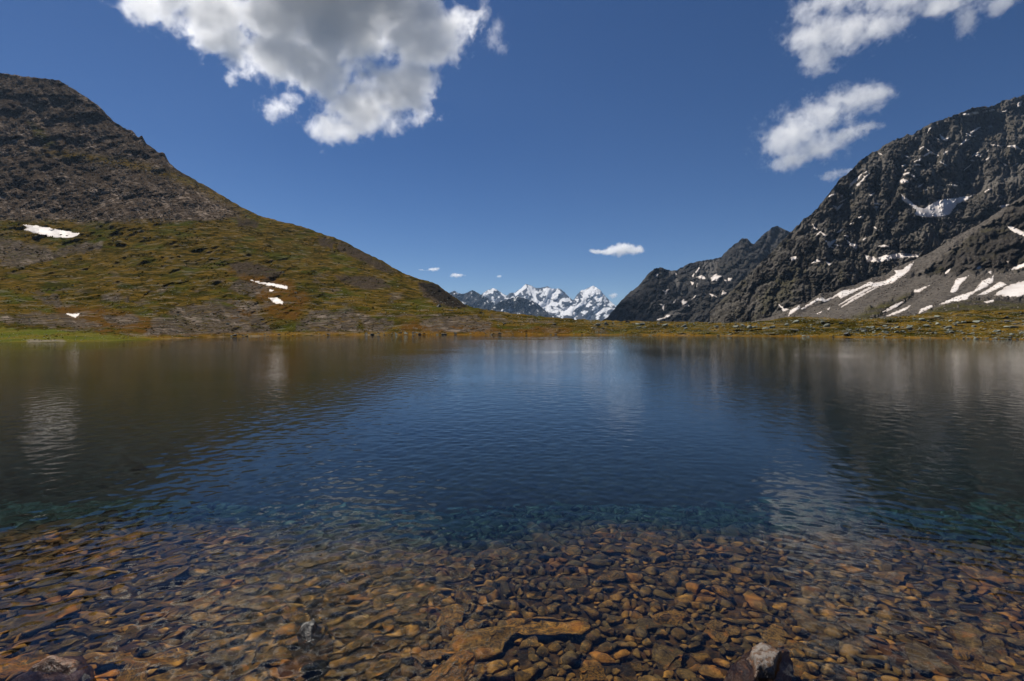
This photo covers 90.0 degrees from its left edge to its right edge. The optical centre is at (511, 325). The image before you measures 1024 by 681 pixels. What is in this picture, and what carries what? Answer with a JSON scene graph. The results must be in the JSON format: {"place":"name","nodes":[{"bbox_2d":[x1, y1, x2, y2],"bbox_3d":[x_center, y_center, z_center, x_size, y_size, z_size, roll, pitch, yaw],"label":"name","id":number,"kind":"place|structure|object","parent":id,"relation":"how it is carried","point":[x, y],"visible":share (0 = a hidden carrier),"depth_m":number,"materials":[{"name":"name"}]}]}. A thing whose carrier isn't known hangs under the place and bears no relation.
{"place":"outdoors","nodes":[
{"label":"outdoors","id":0,"kind":"place"},
{"bbox_2d":[449,290,495,309],"bbox_3d":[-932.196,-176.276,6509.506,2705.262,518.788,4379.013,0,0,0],"label":"ridge","id":1,"kind":"structure","parent":0,"point":[473,299],"depth_m":6005.35,"materials":[{"name":"grey stone"}]},
{"bbox_2d":[0,335,1023,680],"bbox_3d":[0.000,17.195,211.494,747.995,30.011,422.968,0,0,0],"label":"lake water","id":2,"kind":"structure","parent":0,"point":[518,507],"depth_m":6.17,"materials":[{"name":"blue liquid"}]},
{"bbox_2d":[0,73,1023,341],"bbox_3d":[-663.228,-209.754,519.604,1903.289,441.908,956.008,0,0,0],"label":"hillside","id":3,"kind":"structure","parent":0,"point":[220,237],"depth_m":273.72,"materials":[{"name":"green plant"}]},
{"bbox_2d":[24,225,79,237],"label":"snow patch","id":4,"kind":"object","parent":3,"relation":"on","point":[49,231],"visible":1,"depth_m":388.20,"materials":[{"name":"white snow"}]},
{"bbox_2d":[66,313,79,317],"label":"snow patch","id":5,"kind":"object","parent":3,"relation":"on","point":[74,315],"visible":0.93,"depth_m":132.25,"materials":[{"name":"white snow"}]},
{"bbox_2d":[0,74,253,223],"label":"scree stones","id":6,"kind":"object","parent":3,"relation":"on","point":[57,159],"visible":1,"depth_m":543.00,"materials":[{"name":"grey stone"}]},
{"bbox_2d":[251,280,286,288],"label":"snow patch","id":7,"kind":"object","parent":3,"relation":"on","point":[276,285],"visible":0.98,"depth_m":239.15,"materials":[{"name":"white snow"}]},
{"bbox_2d":[270,297,282,303],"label":"snow patch","id":8,"kind":"object","parent":3,"relation":"on","point":[276,300],"visible":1,"depth_m":189.65,"materials":[{"name":"white snow"}]},
{"bbox_2d":[0,218,1023,340],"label":"grass tussocks","id":9,"kind":"object","parent":3,"relation":"on","point":[290,290],"depth_m":200.83,"materials":[{"name":"green plant"}]},
{"bbox_2d":[0,279,1023,340],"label":"shore rubble","id":10,"kind":"object","parent":3,"relation":"on","point":[596,326],"visible":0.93,"depth_m":129.14,"materials":[{"name":"grey stone"}]},
{"bbox_2d":[0,0,1023,305],"label":"sky","id":11,"kind":"structure","parent":0,"point":[461,146],"materials":[{"name":"blue"}]},
{"bbox_2d":[493,296,557,317],"bbox_3d":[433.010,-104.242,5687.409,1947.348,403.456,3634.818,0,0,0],"label":"foothill","id":12,"kind":"structure","parent":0,"point":[517,305],"depth_m":5205.01,"materials":[{"name":"grey stone"}]},
{"bbox_2d":[481,284,615,320],"bbox_3d":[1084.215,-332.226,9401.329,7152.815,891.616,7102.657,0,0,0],"label":"snow mountains","id":13,"kind":"structure","parent":0,"point":[592,303],"depth_m":8517.40,"materials":[{"name":"white snow"}]},
{"bbox_2d":[602,226,791,321],"bbox_3d":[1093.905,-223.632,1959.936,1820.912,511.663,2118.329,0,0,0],"label":"dark ridge","id":14,"kind":"structure","parent":0,"point":[740,260],"depth_m":1587.17,"materials":[{"name":"grey stone"}]},
{"bbox_2d":[657,315,670,319],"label":"snow patch","id":15,"kind":"object","parent":14,"relation":"on","point":[666,316],"visible":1,"depth_m":1299.67,"materials":[{"name":"white snow"}]},
{"bbox_2d":[711,274,721,281],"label":"snow patch","id":16,"kind":"object","parent":14,"relation":"on","point":[715,277],"visible":1,"depth_m":1556.40,"materials":[{"name":"white snow"}]},
{"bbox_2d":[710,95,1023,322],"bbox_3d":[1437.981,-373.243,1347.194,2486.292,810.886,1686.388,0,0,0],"label":"dark mountain","id":17,"kind":"structure","parent":0,"point":[769,283],"depth_m":924.10,"materials":[{"name":"grey stone"}]},
{"bbox_2d":[822,238,836,247],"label":"snow patch","id":18,"kind":"object","parent":17,"relation":"on","point":[829,243],"visible":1,"depth_m":825.75,"materials":[{"name":"white snow"}]},
{"bbox_2d":[845,238,856,248],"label":"snow patch","id":19,"kind":"object","parent":17,"relation":"on","point":[853,245],"visible":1,"depth_m":831.65,"materials":[{"name":"white snow"}]},
{"bbox_2d":[849,171,868,188],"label":"snow patch","id":20,"kind":"object","parent":17,"relation":"on","point":[854,181],"visible":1,"depth_m":1039.30,"materials":[{"name":"white snow"}]},
{"bbox_2d":[865,253,918,261],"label":"snow patch","id":21,"kind":"object","parent":17,"relation":"on","point":[885,257],"visible":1,"depth_m":769.88,"materials":[{"name":"white snow"}]},
{"bbox_2d":[901,194,970,217],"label":"snow patch","id":22,"kind":"object","parent":17,"relation":"on","point":[942,208],"visible":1,"depth_m":923.57,"materials":[{"name":"white snow"}]},
{"bbox_2d":[940,134,949,140],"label":"snow patch","id":23,"kind":"object","parent":17,"relation":"on","point":[943,138],"visible":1,"depth_m":1243.96,"materials":[{"name":"white snow"}]},
{"bbox_2d":[962,111,978,116],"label":"snow patch","id":24,"kind":"object","parent":17,"relation":"on","point":[969,114],"visible":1,"depth_m":1365.29,"materials":[{"name":"white snow"}]},
{"bbox_2d":[1008,145,1020,149],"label":"snow patch","id":25,"kind":"object","parent":17,"relation":"on","point":[1014,146],"visible":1,"depth_m":1209.81,"materials":[{"name":"white snow"}]},
{"bbox_2d":[752,195,1023,321],"bbox_3d":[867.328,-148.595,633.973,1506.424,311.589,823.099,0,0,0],"label":"scree slope","id":26,"kind":"structure","parent":0,"point":[994,243],"depth_m":465.76,"materials":[{"name":"grey gravel"}]},
{"bbox_2d":[788,305,799,315],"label":"snow patch","id":27,"kind":"object","parent":26,"relation":"on","point":[793,310],"visible":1,"depth_m":409.30,"materials":[{"name":"white snow"}]},
{"bbox_2d":[839,287,871,304],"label":"snow patch","id":28,"kind":"object","parent":26,"relation":"on","point":[860,293],"visible":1,"depth_m":454.33,"materials":[{"name":"white snow"}]},
{"bbox_2d":[801,262,913,308],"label":"snow patch","id":29,"kind":"object","parent":26,"relation":"on","point":[904,271],"visible":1,"depth_m":487.19,"materials":[{"name":"white snow"}]},
{"bbox_2d":[767,229,1020,320],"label":"scree blocks","id":30,"kind":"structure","parent":26,"relation":"on","point":[934,305],"depth_m":409.91,"materials":[{"name":"stone"}]},
{"bbox_2d":[883,300,904,311],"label":"snow patch","id":31,"kind":"object","parent":26,"relation":"on","point":[893,306],"visible":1,"depth_m":369.09,"materials":[{"name":"white snow"}]},
{"bbox_2d":[887,305,910,315],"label":"snow patch","id":32,"kind":"object","parent":26,"relation":"on","point":[899,311],"visible":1,"depth_m":346.63,"materials":[{"name":"white snow"}]},
{"bbox_2d":[919,305,932,313],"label":"snow patch","id":33,"kind":"object","parent":26,"relation":"on","point":[925,308],"visible":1,"depth_m":345.63,"materials":[{"name":"white snow"}]},
{"bbox_2d":[950,275,968,292],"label":"snow patch","id":34,"kind":"object","parent":26,"relation":"on","point":[955,287],"visible":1,"depth_m":423.28,"materials":[{"name":"white snow"}]},
{"bbox_2d":[939,275,993,304],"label":"snow patch","id":35,"kind":"object","parent":26,"relation":"on","point":[982,284],"visible":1,"depth_m":385.78,"materials":[{"name":"white snow"}]},
{"bbox_2d":[979,282,1005,294],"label":"snow patch","id":36,"kind":"object","parent":26,"relation":"on","point":[996,286],"visible":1,"depth_m":394.34,"materials":[{"name":"white snow"}]},
{"bbox_2d":[996,281,1023,296],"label":"snow patch","id":37,"kind":"object","parent":26,"relation":"on","point":[1016,289],"visible":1,"depth_m":380.77,"materials":[{"name":"white snow"}]},
{"bbox_2d":[1008,226,1023,235],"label":"snow patch","id":38,"kind":"object","parent":26,"relation":"on","point":[1016,230],"visible":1,"depth_m":592.48,"materials":[{"name":"white snow"}]},
{"bbox_2d":[1011,263,1023,269],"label":"snow patch","id":39,"kind":"object","parent":26,"relation":"on","point":[1019,266],"visible":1,"depth_m":468.73,"materials":[{"name":"white snow"}]},
{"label":"pebbles","id":40,"kind":"object","parent":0,"visible":0},
{"bbox_2d":[746,642,783,677],"bbox_3d":[1.594,2.328,3.314,0.716,0.426,0.343,0,0,-43],"label":"rock","id":41,"kind":"object","parent":40,"relation":"on","point":[762,659],"visible":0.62,"depth_m":3.28,"materials":[{"name":"grey stone"}]},
{"bbox_3d":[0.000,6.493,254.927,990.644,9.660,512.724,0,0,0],"label":"lake bed","id":42,"kind":"structure","parent":0,"visible":0},
{"bbox_2d":[29,655,79,671],"bbox_3d":[-2.927,2.349,3.316,0.568,0.419,0.355,0,0,11],"label":"rock","id":43,"kind":"object","parent":42,"relation":"on","point":[60,664],"visible":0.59,"depth_m":3.29,"materials":[{"name":"grey stone"}]},
{"bbox_2d":[298,619,317,641],"bbox_3d":[-1.455,2.254,3.685,0.174,0.228,0.314,0,0,-25],"label":"rock","id":44,"kind":"object","parent":42,"relation":"on","point":[307,630],"visible":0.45,"depth_m":3.65,"materials":[{"name":"grey stone"}]}
]}

